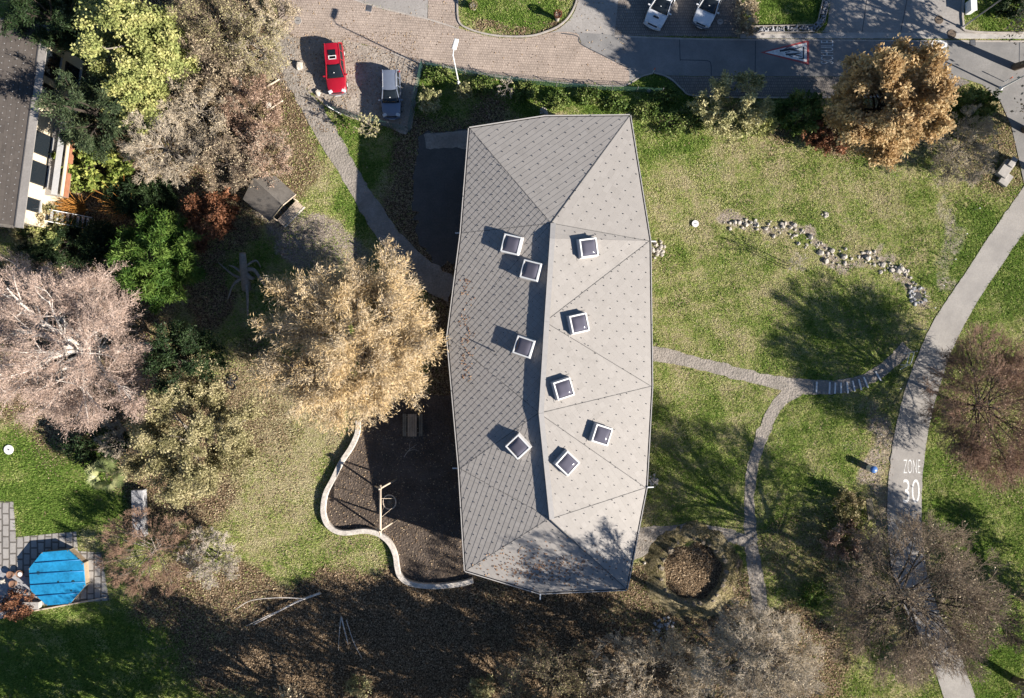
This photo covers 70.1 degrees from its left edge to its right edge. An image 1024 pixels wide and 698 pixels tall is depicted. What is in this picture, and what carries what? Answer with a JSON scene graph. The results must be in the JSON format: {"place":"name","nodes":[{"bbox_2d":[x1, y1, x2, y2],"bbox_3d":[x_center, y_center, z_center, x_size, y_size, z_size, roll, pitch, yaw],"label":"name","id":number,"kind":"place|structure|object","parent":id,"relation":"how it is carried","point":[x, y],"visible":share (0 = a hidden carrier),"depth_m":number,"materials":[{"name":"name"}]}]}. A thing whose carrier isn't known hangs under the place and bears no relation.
{"place":"outdoors","nodes":[
{"label":"outdoors","id":0,"kind":"place"},
{"bbox_2d":[0,502,108,604],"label":"terrace","id":1,"kind":"structure","parent":0,"point":[23,553],"depth_m":63.98,"materials":[{"name":"stone"}]},
{"bbox_2d":[0,568,31,618],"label":"gravel bed","id":2,"kind":"object","parent":1,"relation":"on","point":[22,585],"visible":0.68,"depth_m":63.97,"materials":[{"name":"gravel"}]},
{"bbox_2d":[29,547,90,605],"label":"swimming pool","id":3,"kind":"structure","parent":1,"relation":"on","point":[58,576],"depth_m":63.05,"materials":[{"name":"blue wood"}]},
{"bbox_2d":[274,30,453,301],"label":"gravel path","id":4,"kind":"structure","parent":0,"point":[437,281],"depth_m":63.98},
{"bbox_2d":[359,0,427,17],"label":"driveway","id":5,"kind":"structure","parent":0,"point":[420,7],"depth_m":63.98,"materials":[{"name":"brick"}]},
{"bbox_2d":[277,0,629,84],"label":"brick road","id":6,"kind":"structure","parent":0,"point":[564,62],"depth_m":63.97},
{"bbox_2d":[391,52,652,86],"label":"kerb","id":7,"kind":"structure","parent":6,"relation":"on","point":[524,78],"depth_m":63.93,"materials":[{"name":"stone"}]},
{"bbox_2d":[0,0,1023,697],"bbox_3d":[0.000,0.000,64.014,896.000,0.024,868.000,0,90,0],"label":"ground","id":8,"kind":"structure","parent":0,"point":[334,226],"depth_m":64.01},
{"bbox_2d":[0,588,34,621],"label":"leafy shrub","id":9,"kind":"object","parent":8,"relation":"on","point":[18,613],"visible":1,"depth_m":63.15,"materials":[{"name":"red plant"}]},
{"bbox_2d":[6,201,66,252],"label":"leafy shrub","id":10,"kind":"object","parent":8,"relation":"on","point":[14,237],"visible":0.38,"depth_m":61.55,"materials":[{"name":"yellow plant"}]},
{"bbox_2d":[16,223,70,250],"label":"leafy shrub","id":11,"kind":"object","parent":8,"relation":"on","point":[33,229],"visible":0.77,"depth_m":61.46,"materials":[{"name":"yellow plant"}]},
{"bbox_2d":[0,18,94,227],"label":"house","id":12,"kind":"structure","parent":8,"relation":"on","point":[32,179],"depth_m":58.02,"materials":[{"name":"paint"}]},
{"bbox_2d":[30,160,49,187],"bbox_3d":[-38.878,-14.421,59.940,0.250,2.280,1.814,8,90,0],"label":"window","id":13,"kind":"structure","parent":12,"relation":"in","point":[40,172],"depth_m":60.09,"materials":[{"name":"glass"}]},
{"bbox_2d":[34,130,53,158],"bbox_3d":[-38.561,-16.819,59.940,0.250,2.280,1.814,8,90,0],"label":"window","id":14,"kind":"structure","parent":12,"relation":"in","point":[43,146],"depth_m":60.08,"materials":[{"name":"glass"}]},
{"bbox_2d":[44,50,62,80],"bbox_3d":[-37.710,-23.264,59.740,0.250,2.280,2.117,8,90,0],"label":"window","id":15,"kind":"structure","parent":12,"relation":"in","point":[54,61],"depth_m":59.89,"materials":[{"name":"glass"}]},
{"bbox_2d":[0,0,99,58],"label":"conifer tree","id":16,"kind":"object","parent":8,"relation":"on","point":[23,16],"visible":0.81,"depth_m":56.96,"materials":[{"name":"green plant"}]},
{"bbox_2d":[12,215,126,269],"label":"conifer tree","id":17,"kind":"object","parent":8,"relation":"on","point":[90,242],"visible":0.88,"depth_m":62.18,"materials":[{"name":"green plant"}]},
{"bbox_2d":[49,192,94,224],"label":"willow shrub","id":18,"kind":"object","parent":8,"relation":"on","point":[76,207],"visible":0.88,"depth_m":62.78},
{"bbox_2d":[0,247,164,442],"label":"beech tree","id":19,"kind":"object","parent":8,"relation":"on","point":[84,348],"visible":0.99,"depth_m":53.70,"materials":[{"name":"brown plant"}]},
{"bbox_2d":[30,67,154,164],"bbox_3d":[-32.873,-18.618,58.584,7.874,10.995,7.236,0,90,0],"label":"conifer tree","id":20,"kind":"object","parent":8,"relation":"on","point":[87,98],"visible":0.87,"depth_m":56.97,"materials":[{"name":"green plant"}]},
{"bbox_2d":[50,144,134,192],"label":"leafy shrub","id":21,"kind":"object","parent":8,"relation":"on","point":[91,179],"visible":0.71,"depth_m":61.97,"materials":[{"name":"green plant"}]},
{"bbox_2d":[59,427,129,470],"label":"leafy shrub","id":22,"kind":"object","parent":8,"relation":"on","point":[80,448],"visible":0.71,"depth_m":62.24,"materials":[{"name":"green plant"}]},
{"bbox_2d":[84,457,127,491],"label":"bush","id":23,"kind":"object","parent":8,"relation":"on","point":[94,471],"visible":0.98,"depth_m":61.19,"materials":[{"name":"green plant"}]},
{"bbox_2d":[93,417,139,462],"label":"bare bush","id":24,"kind":"object","parent":8,"relation":"on","point":[108,438],"visible":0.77,"depth_m":61.55,"materials":[{"name":"grey plant"}]},
{"bbox_2d":[69,0,185,96],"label":"maple tree","id":25,"kind":"object","parent":8,"relation":"on","point":[119,17],"visible":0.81,"depth_m":55.48,"materials":[{"name":"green plant"}]},
{"bbox_2d":[96,59,170,134],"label":"maple tree","id":26,"kind":"object","parent":8,"relation":"on","point":[134,99],"visible":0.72,"depth_m":57.37,"materials":[{"name":"green plant"}]},
{"bbox_2d":[131,489,147,536],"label":"garden wall","id":27,"kind":"structure","parent":8,"relation":"on","point":[138,497],"depth_m":63.30,"materials":[{"name":"grey stone"}]},
{"bbox_2d":[102,175,180,218],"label":"conifer tree","id":28,"kind":"object","parent":8,"relation":"on","point":[159,195],"visible":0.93,"depth_m":62.24,"materials":[{"name":"green plant"}]},
{"bbox_2d":[93,505,207,600],"bbox_3d":[-30.530,17.251,61.915,9.478,4.291,8.047,0,90,0],"label":"bare bush","id":29,"kind":"object","parent":8,"relation":"on","point":[115,581],"visible":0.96,"depth_m":61.58,"materials":[{"name":"brown plant"}]},
{"bbox_2d":[105,204,210,315],"bbox_3d":[-29.535,-7.522,60.751,8.301,6.616,8.477,31,90,0],"label":"evergreen shrub","id":30,"kind":"object","parent":8,"relation":"on","point":[156,238],"visible":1,"depth_m":59.84,"materials":[{"name":"green plant"}]},
{"bbox_2d":[124,7,201,94],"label":"maple tree","id":31,"kind":"object","parent":8,"relation":"on","point":[143,46],"visible":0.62,"depth_m":56.73,"materials":[{"name":"green plant"}]},
{"bbox_2d":[117,108,209,189],"bbox_3d":[-28.679,-16.481,60.205,7.579,7.722,6.623,0,90,0],"label":"bare tree","id":32,"kind":"object","parent":8,"relation":"on","point":[138,146],"visible":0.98,"depth_m":59.25,"materials":[{"name":"brown plant"}]},
{"bbox_2d":[138,319,230,411],"bbox_3d":[-26.272,1.286,58.831,6.723,10.450,7.520,0,90,0],"label":"yew tree","id":33,"kind":"object","parent":8,"relation":"on","point":[164,355],"visible":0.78,"depth_m":57.26,"materials":[{"name":"green plant"}]},
{"bbox_2d":[117,349,264,513],"bbox_3d":[-25.291,7.080,58.550,11.224,11.036,12.126,38,90,0],"label":"hornbeam tree","id":34,"kind":"object","parent":8,"relation":"on","point":[163,447],"visible":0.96,"depth_m":56.79,"materials":[{"name":"green plant"}]},
{"bbox_2d":[156,76,244,141],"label":"bare tree","id":35,"kind":"object","parent":8,"relation":"on","point":[218,124],"visible":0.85,"depth_m":59.92,"materials":[{"name":"grey plant"}]},
{"bbox_2d":[156,28,246,104],"bbox_3d":[-25.093,-23.242,60.313,6.698,7.483,6.225,-24,90,0],"label":"bare tree","id":36,"kind":"object","parent":8,"relation":"on","point":[215,81],"visible":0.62,"depth_m":59.42,"materials":[{"name":"beige plant"}]},
{"bbox_2d":[177,526,241,590],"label":"bare bush","id":37,"kind":"object","parent":8,"relation":"on","point":[199,573],"visible":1,"depth_m":61.73,"materials":[{"name":"grey plant"}]},
{"bbox_2d":[179,186,241,253],"bbox_3d":[-25.788,-11.435,62.105,5.799,3.897,4.717,-37,90,0],"label":"leafy shrub","id":38,"kind":"object","parent":8,"relation":"on","point":[196,206],"visible":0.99,"depth_m":61.80,"materials":[{"name":"brown plant"}]},
{"bbox_2d":[166,0,257,60],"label":"bare tree","id":39,"kind":"object","parent":8,"relation":"on","point":[186,10],"visible":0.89,"depth_m":58.80,"materials":[{"name":"brown plant"}]},
{"bbox_2d":[194,128,260,193],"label":"bare tree","id":40,"kind":"object","parent":8,"relation":"on","point":[221,143],"visible":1,"depth_m":59.63,"materials":[{"name":"beige plant"}]},
{"bbox_2d":[219,252,266,315],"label":"dead tree","id":41,"kind":"object","parent":8,"relation":"on","point":[245,277],"visible":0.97,"depth_m":63.11,"materials":[{"name":"wood"}]},
{"bbox_2d":[214,71,284,151],"bbox_3d":[-22.012,-20.408,61.437,5.965,5.271,6.281,-44,90,0],"label":"bare bush","id":42,"kind":"object","parent":8,"relation":"on","point":[259,87],"visible":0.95,"depth_m":60.77,"materials":[{"name":"brown plant"}]},
{"bbox_2d":[219,6,291,87],"bbox_3d":[-21.251,-25.213,60.843,6.368,6.457,7.018,0,90,0],"label":"bare bush","id":43,"kind":"object","parent":8,"relation":"on","point":[273,34],"visible":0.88,"depth_m":60.39,"materials":[{"name":"brown plant"}]},
{"bbox_2d":[228,125,294,188],"bbox_3d":[-21.114,-16.353,61.702,5.743,4.711,6.048,0,90,0],"label":"bare bush","id":44,"kind":"object","parent":8,"relation":"on","point":[281,157],"visible":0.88,"depth_m":61.21,"materials":[{"name":"brown plant"}]},
{"bbox_2d":[243,176,304,227],"bbox_3d":[-20.426,-12.800,62.744,4.218,2.513,3.320,40,90,0],"label":"wooden hut","id":45,"kind":"object","parent":8,"relation":"on","point":[266,201],"visible":1,"depth_m":62.04,"materials":[{"name":"wood"}]},
{"bbox_2d":[247,0,301,29],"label":"bare bush","id":46,"kind":"object","parent":8,"relation":"on","point":[289,10],"visible":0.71,"depth_m":61.51,"materials":[{"name":"beige plant"}]},
{"bbox_2d":[246,235,451,434],"bbox_3d":[-12.743,-0.984,57.717,16.240,12.877,16.183,0,90,0],"label":"willow tree","id":47,"kind":"object","parent":8,"relation":"on","point":[315,371],"visible":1,"depth_m":55.52,"materials":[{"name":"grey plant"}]},
{"bbox_2d":[342,673,372,697],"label":"leafy shrub","id":48,"kind":"object","parent":8,"relation":"on","point":[353,681],"visible":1,"depth_m":63.34,"materials":[{"name":"green plant"}]},
{"bbox_2d":[293,36,422,134],"bbox_3d":[-14.396,-23.812,63.986,13.284,0.001,6.708,17,90,0],"label":"parking area","id":49,"kind":"object","parent":8,"relation":"on","point":[353,103],"visible":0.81,"depth_m":63.99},
{"bbox_2d":[323,42,347,96],"bbox_3d":[-15.341,-24.262,63.252,2.120,1.495,4.480,-5,90,0],"label":"parked car","id":50,"kind":"object","parent":49,"relation":"on","point":[335,68],"visible":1,"depth_m":62.91,"materials":[{"name":"red paint"}]},
{"bbox_2d":[378,69,402,119],"bbox_3d":[-10.489,-22.058,63.237,2.120,1.526,4.180,-1,90,0],"label":"parked car","id":51,"kind":"object","parent":49,"relation":"on","point":[391,100],"visible":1,"depth_m":62.87,"materials":[{"name":"silver metal"}]},
{"bbox_2d":[320,420,473,588],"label":"seating wall","id":52,"kind":"structure","parent":8,"relation":"on","point":[388,541],"depth_m":63.58,"materials":[{"name":"concrete"}]},
{"bbox_2d":[326,394,474,590],"bbox_3d":[-9.736,12.261,63.984,13.426,0.001,18.082,0,90,0],"label":"play area","id":53,"kind":"object","parent":8,"relation":"on","point":[438,416],"visible":0.86,"depth_m":63.98,"materials":[{"name":"brown"}]},
{"bbox_2d":[374,478,397,534],"bbox_3d":[-11.041,13.469,62.544,2.078,2.970,4.332,0,90,0],"label":"nest swing","id":54,"kind":"object","parent":53,"relation":"on","point":[389,509],"visible":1,"depth_m":62.53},
{"bbox_2d":[403,414,422,436],"bbox_3d":[-8.653,6.612,63.624,1.730,0.773,1.950,0,90,0],"label":"picnic table","id":55,"kind":"object","parent":53,"relation":"on","point":[410,432],"visible":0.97,"depth_m":63.24,"materials":[{"name":"brown wood"}]},
{"bbox_2d":[417,83,441,113],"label":"leafy shrub","id":56,"kind":"object","parent":8,"relation":"on","point":[427,94],"visible":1,"depth_m":62.69,"materials":[{"name":"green plant"}]},
{"bbox_2d":[421,62,452,83],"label":"bramble bush","id":57,"kind":"object","parent":8,"relation":"on","point":[441,77],"visible":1,"depth_m":63.41,"materials":[{"name":"green plant"}]},
{"bbox_2d":[411,129,466,266],"bbox_3d":[-6.100,-13.186,63.988,5.544,0.001,12.196,0,90,0],"label":"dark court","id":58,"kind":"object","parent":8,"relation":"on","point":[438,178],"visible":0.72,"depth_m":63.99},
{"bbox_2d":[424,130,467,148],"bbox_3d":[-5.664,-18.335,63.981,4.140,0.001,1.672,0,90,0],"label":"gravel patch","id":59,"kind":"object","parent":58,"relation":"on","point":[458,139],"visible":0.93,"depth_m":63.98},
{"bbox_2d":[428,0,459,27],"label":"driveway brick","id":60,"kind":"object","parent":8,"relation":"on","point":[436,13],"visible":1,"depth_m":63.98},
{"bbox_2d":[467,674,494,697],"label":"leafy shrub","id":61,"kind":"object","parent":8,"relation":"on","point":[484,688],"visible":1,"depth_m":63.30,"materials":[{"name":"green plant"}]},
{"bbox_2d":[468,73,494,94],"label":"bramble bush","id":62,"kind":"object","parent":8,"relation":"on","point":[486,85],"visible":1,"depth_m":63.41,"materials":[{"name":"green plant"}]},
{"bbox_2d":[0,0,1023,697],"bbox_3d":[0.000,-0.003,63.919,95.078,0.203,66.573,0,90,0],"label":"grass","id":63,"kind":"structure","parent":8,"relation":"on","point":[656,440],"depth_m":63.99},
{"bbox_2d":[0,0,1023,697],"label":"fallen leaves","id":64,"kind":"object","parent":8,"relation":"on","point":[378,602],"depth_m":63.97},
{"bbox_2d":[457,0,577,37],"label":"kerb","id":65,"kind":"structure","parent":8,"relation":"on","point":[523,36],"depth_m":63.88,"materials":[{"name":"stone"}]},
{"bbox_2d":[509,79,539,104],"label":"bramble bush","id":66,"kind":"object","parent":8,"relation":"on","point":[531,89],"visible":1,"depth_m":63.42,"materials":[{"name":"green plant"}]},
{"bbox_2d":[421,61,663,92],"bbox_3d":[2.603,-23.372,63.410,21.061,1.180,0.593,6,90,0],"label":"wire fence","id":67,"kind":"object","parent":8,"relation":"on","point":[585,85],"visible":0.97,"depth_m":63.32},
{"bbox_2d":[446,114,655,599],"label":"school building","id":68,"kind":"structure","parent":8,"relation":"on","point":[552,398],"depth_m":58.29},
{"bbox_2d":[458,279,627,590],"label":"roof leaves","id":69,"kind":"object","parent":68,"relation":"on","point":[539,567],"visible":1,"depth_m":59.00,"materials":[{"name":"brown plant"}]},
{"bbox_2d":[494,637,613,697],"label":"bare tree","id":70,"kind":"object","parent":8,"relation":"on","point":[571,684],"visible":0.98,"depth_m":59.32,"materials":[{"name":"brown plant"}]},
{"bbox_2d":[542,87,571,112],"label":"bramble bush","id":71,"kind":"object","parent":8,"relation":"on","point":[552,100],"visible":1,"depth_m":63.42,"materials":[{"name":"green plant"}]},
{"bbox_2d":[266,0,893,642],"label":"scattered leaves","id":72,"kind":"object","parent":8,"relation":"on","point":[430,430],"visible":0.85,"depth_m":63.94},
{"bbox_2d":[550,0,617,34],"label":"forecourt","id":73,"kind":"structure","parent":8,"relation":"on","point":[603,14],"depth_m":63.98,"materials":[{"name":"concrete"}]},
{"bbox_2d":[574,83,602,108],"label":"bramble bush","id":74,"kind":"object","parent":8,"relation":"on","point":[582,97],"visible":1,"depth_m":63.41,"materials":[{"name":"green plant"}]},
{"bbox_2d":[599,91,629,113],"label":"bramble bush","id":75,"kind":"object","parent":8,"relation":"on","point":[610,103],"visible":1,"depth_m":63.46,"materials":[{"name":"green plant"}]},
{"bbox_2d":[630,94,661,122],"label":"bramble bush","id":76,"kind":"object","parent":8,"relation":"on","point":[647,103],"visible":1,"depth_m":63.41,"materials":[{"name":"green plant"}]},
{"bbox_2d":[582,625,711,697],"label":"bare tree","id":77,"kind":"object","parent":8,"relation":"on","point":[645,669],"visible":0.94,"depth_m":58.43,"materials":[{"name":"brown plant"}]},
{"bbox_2d":[648,83,679,105],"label":"bramble bush","id":78,"kind":"object","parent":8,"relation":"on","point":[674,94],"visible":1,"depth_m":63.41,"materials":[{"name":"green plant"}]},
{"bbox_2d":[653,108,688,139],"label":"bramble bush","id":79,"kind":"object","parent":8,"relation":"on","point":[670,116],"visible":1,"depth_m":63.45,"materials":[{"name":"green plant"}]},
{"bbox_2d":[615,0,740,36],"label":"car park","id":80,"kind":"structure","parent":8,"relation":"on","point":[679,20],"depth_m":63.98,"materials":[{"name":"grey brick"}]},
{"bbox_2d":[643,0,674,30],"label":"parked car","id":81,"kind":"object","parent":80,"relation":"on","point":[657,13],"visible":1,"depth_m":63.09,"materials":[{"name":"white paint"}]},
{"bbox_2d":[692,0,721,29],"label":"parked car","id":82,"kind":"object","parent":80,"relation":"on","point":[704,15],"visible":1,"depth_m":63.10,"materials":[{"name":"white paint"}]},
{"bbox_2d":[679,100,704,136],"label":"bramble bush","id":83,"kind":"object","parent":8,"relation":"on","point":[694,126],"visible":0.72,"depth_m":63.46,"materials":[{"name":"green plant"}]},
{"bbox_2d":[644,520,742,619],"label":"earth bank","id":84,"kind":"structure","parent":8,"relation":"on","point":[698,532],"depth_m":63.78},
{"bbox_2d":[634,523,758,559],"bbox_3d":[15.556,16.692,63.988,12.109,0.001,3.135,-5,90,0],"label":"path entrance","id":85,"kind":"object","parent":8,"relation":"on","point":[648,536],"visible":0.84,"depth_m":63.99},
{"bbox_2d":[686,68,774,146],"bbox_3d":[18.824,-20.688,61.453,6.864,5.196,6.270,-44,90,0],"label":"leafy shrub","id":86,"kind":"object","parent":8,"relation":"on","point":[722,87],"visible":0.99,"depth_m":61.31,"materials":[{"name":"green plant"}]},
{"bbox_2d":[732,0,760,39],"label":"leafy shrub","id":87,"kind":"object","parent":8,"relation":"on","point":[747,6],"visible":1,"depth_m":62.81,"materials":[{"name":"beige plant"}]},
{"bbox_2d":[687,598,828,697],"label":"bare tree","id":88,"kind":"object","parent":8,"relation":"on","point":[760,665],"visible":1,"depth_m":54.28,"materials":[{"name":"brown plant"}]},
{"bbox_2d":[741,103,778,137],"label":"leafy shrub","id":89,"kind":"object","parent":8,"relation":"on","point":[769,125],"visible":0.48,"depth_m":62.03,"materials":[{"name":"green plant"}]},
{"bbox_2d":[741,0,829,33],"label":"gabion wall","id":90,"kind":"structure","parent":8,"relation":"on","point":[778,29],"depth_m":63.76,"materials":[{"name":"grey stone"}]},
{"bbox_2d":[769,87,827,135],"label":"leafy shrub","id":91,"kind":"object","parent":8,"relation":"on","point":[807,108],"visible":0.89,"depth_m":62.30,"materials":[{"name":"green plant"}]},
{"bbox_2d":[797,582,826,610],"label":"leafy shrub","id":92,"kind":"object","parent":8,"relation":"on","point":[809,602],"visible":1,"depth_m":63.13,"materials":[{"name":"green plant"}]},
{"bbox_2d":[799,116,848,156],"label":"leafy shrub","id":93,"kind":"object","parent":8,"relation":"on","point":[816,142],"visible":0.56,"depth_m":62.60,"materials":[{"name":"brown plant"}]},
{"bbox_2d":[817,519,866,562],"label":"leafy shrub","id":94,"kind":"object","parent":8,"relation":"on","point":[835,538],"visible":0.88,"depth_m":62.90,"materials":[{"name":"brown plant"}]},
{"bbox_2d":[832,488,867,532],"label":"leafy shrub","id":95,"kind":"object","parent":8,"relation":"on","point":[858,502],"visible":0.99,"depth_m":62.98,"materials":[{"name":"green plant"}]},
{"bbox_2d":[822,32,961,171],"bbox_3d":[29.749,-19.463,57.858,9.017,12.412,10.440,0,90,0],"label":"oak tree","id":96,"kind":"object","parent":8,"relation":"on","point":[914,89],"visible":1,"depth_m":55.05,"materials":[{"name":"brown plant"}]},
{"bbox_2d":[820,501,1019,694],"bbox_3d":[31.417,19.296,56.853,15.503,14.400,14.602,0,90,0],"label":"bare tree","id":97,"kind":"object","parent":8,"relation":"on","point":[915,651],"visible":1,"depth_m":55.34,"materials":[{"name":"brown plant"}]},
{"bbox_2d":[887,188,1023,697],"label":"lane","id":98,"kind":"structure","parent":8,"relation":"on","point":[911,430],"depth_m":63.97,"materials":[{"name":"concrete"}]},
{"bbox_2d":[919,104,1002,187],"bbox_3d":[37.731,-16.910,61.581,6.659,4.974,7.013,0,90,0],"label":"bare bush","id":99,"kind":"object","parent":8,"relation":"on","point":[972,177],"visible":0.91,"depth_m":60.95,"materials":[{"name":"brown plant"}]},
{"bbox_2d":[916,318,1023,494],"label":"bare tree","id":100,"kind":"object","parent":8,"relation":"on","point":[999,373],"visible":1,"depth_m":58.83,"materials":[{"name":"brown plant"}]},
{"bbox_2d":[949,84,1002,134],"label":"leafy shrub","id":101,"kind":"object","parent":8,"relation":"on","point":[980,96],"visible":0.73,"depth_m":62.14,"materials":[{"name":"green plant"}]},
{"bbox_2d":[962,568,1023,660],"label":"bare tree","id":102,"kind":"object","parent":8,"relation":"on","point":[1013,639],"visible":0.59,"depth_m":60.01,"materials":[{"name":"brown plant"}]},
{"bbox_2d":[995,156,1017,187],"bbox_3d":[43.261,-15.513,63.680,1.400,0.640,2.400,36,90,0],"label":"stone seat","id":103,"kind":"object","parent":8,"relation":"on","point":[1005,168],"visible":0.97,"depth_m":63.52,"materials":[{"name":"stone"}]},
{"bbox_2d":[993,0,1023,20],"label":"leafy shrub","id":104,"kind":"object","parent":8,"relation":"on","point":[1008,13],"visible":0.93,"depth_m":62.92,"materials":[{"name":"green plant"}]},
{"bbox_2d":[743,391,801,643],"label":"path","id":105,"kind":"structure","parent":0,"point":[781,400],"depth_m":63.98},
{"bbox_2d":[653,342,911,394],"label":"path","id":106,"kind":"structure","parent":0,"point":[898,356],"depth_m":63.98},
{"bbox_2d":[561,0,1023,179],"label":"asphalt road","id":107,"kind":"structure","parent":0,"point":[987,63],"depth_m":63.97,"materials":[{"name":"asphalt"}]},
{"bbox_2d":[656,74,969,96],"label":"brick sidewalk","id":108,"kind":"structure","parent":0,"point":[775,86],"depth_m":63.97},
{"bbox_2d":[740,32,1023,38],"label":"sidewalk","id":109,"kind":"structure","parent":0,"point":[864,35],"depth_m":63.95,"materials":[{"name":"concrete"}]},
{"bbox_2d":[823,0,967,32],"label":"concrete driveway","id":110,"kind":"structure","parent":0,"point":[883,16],"depth_m":63.98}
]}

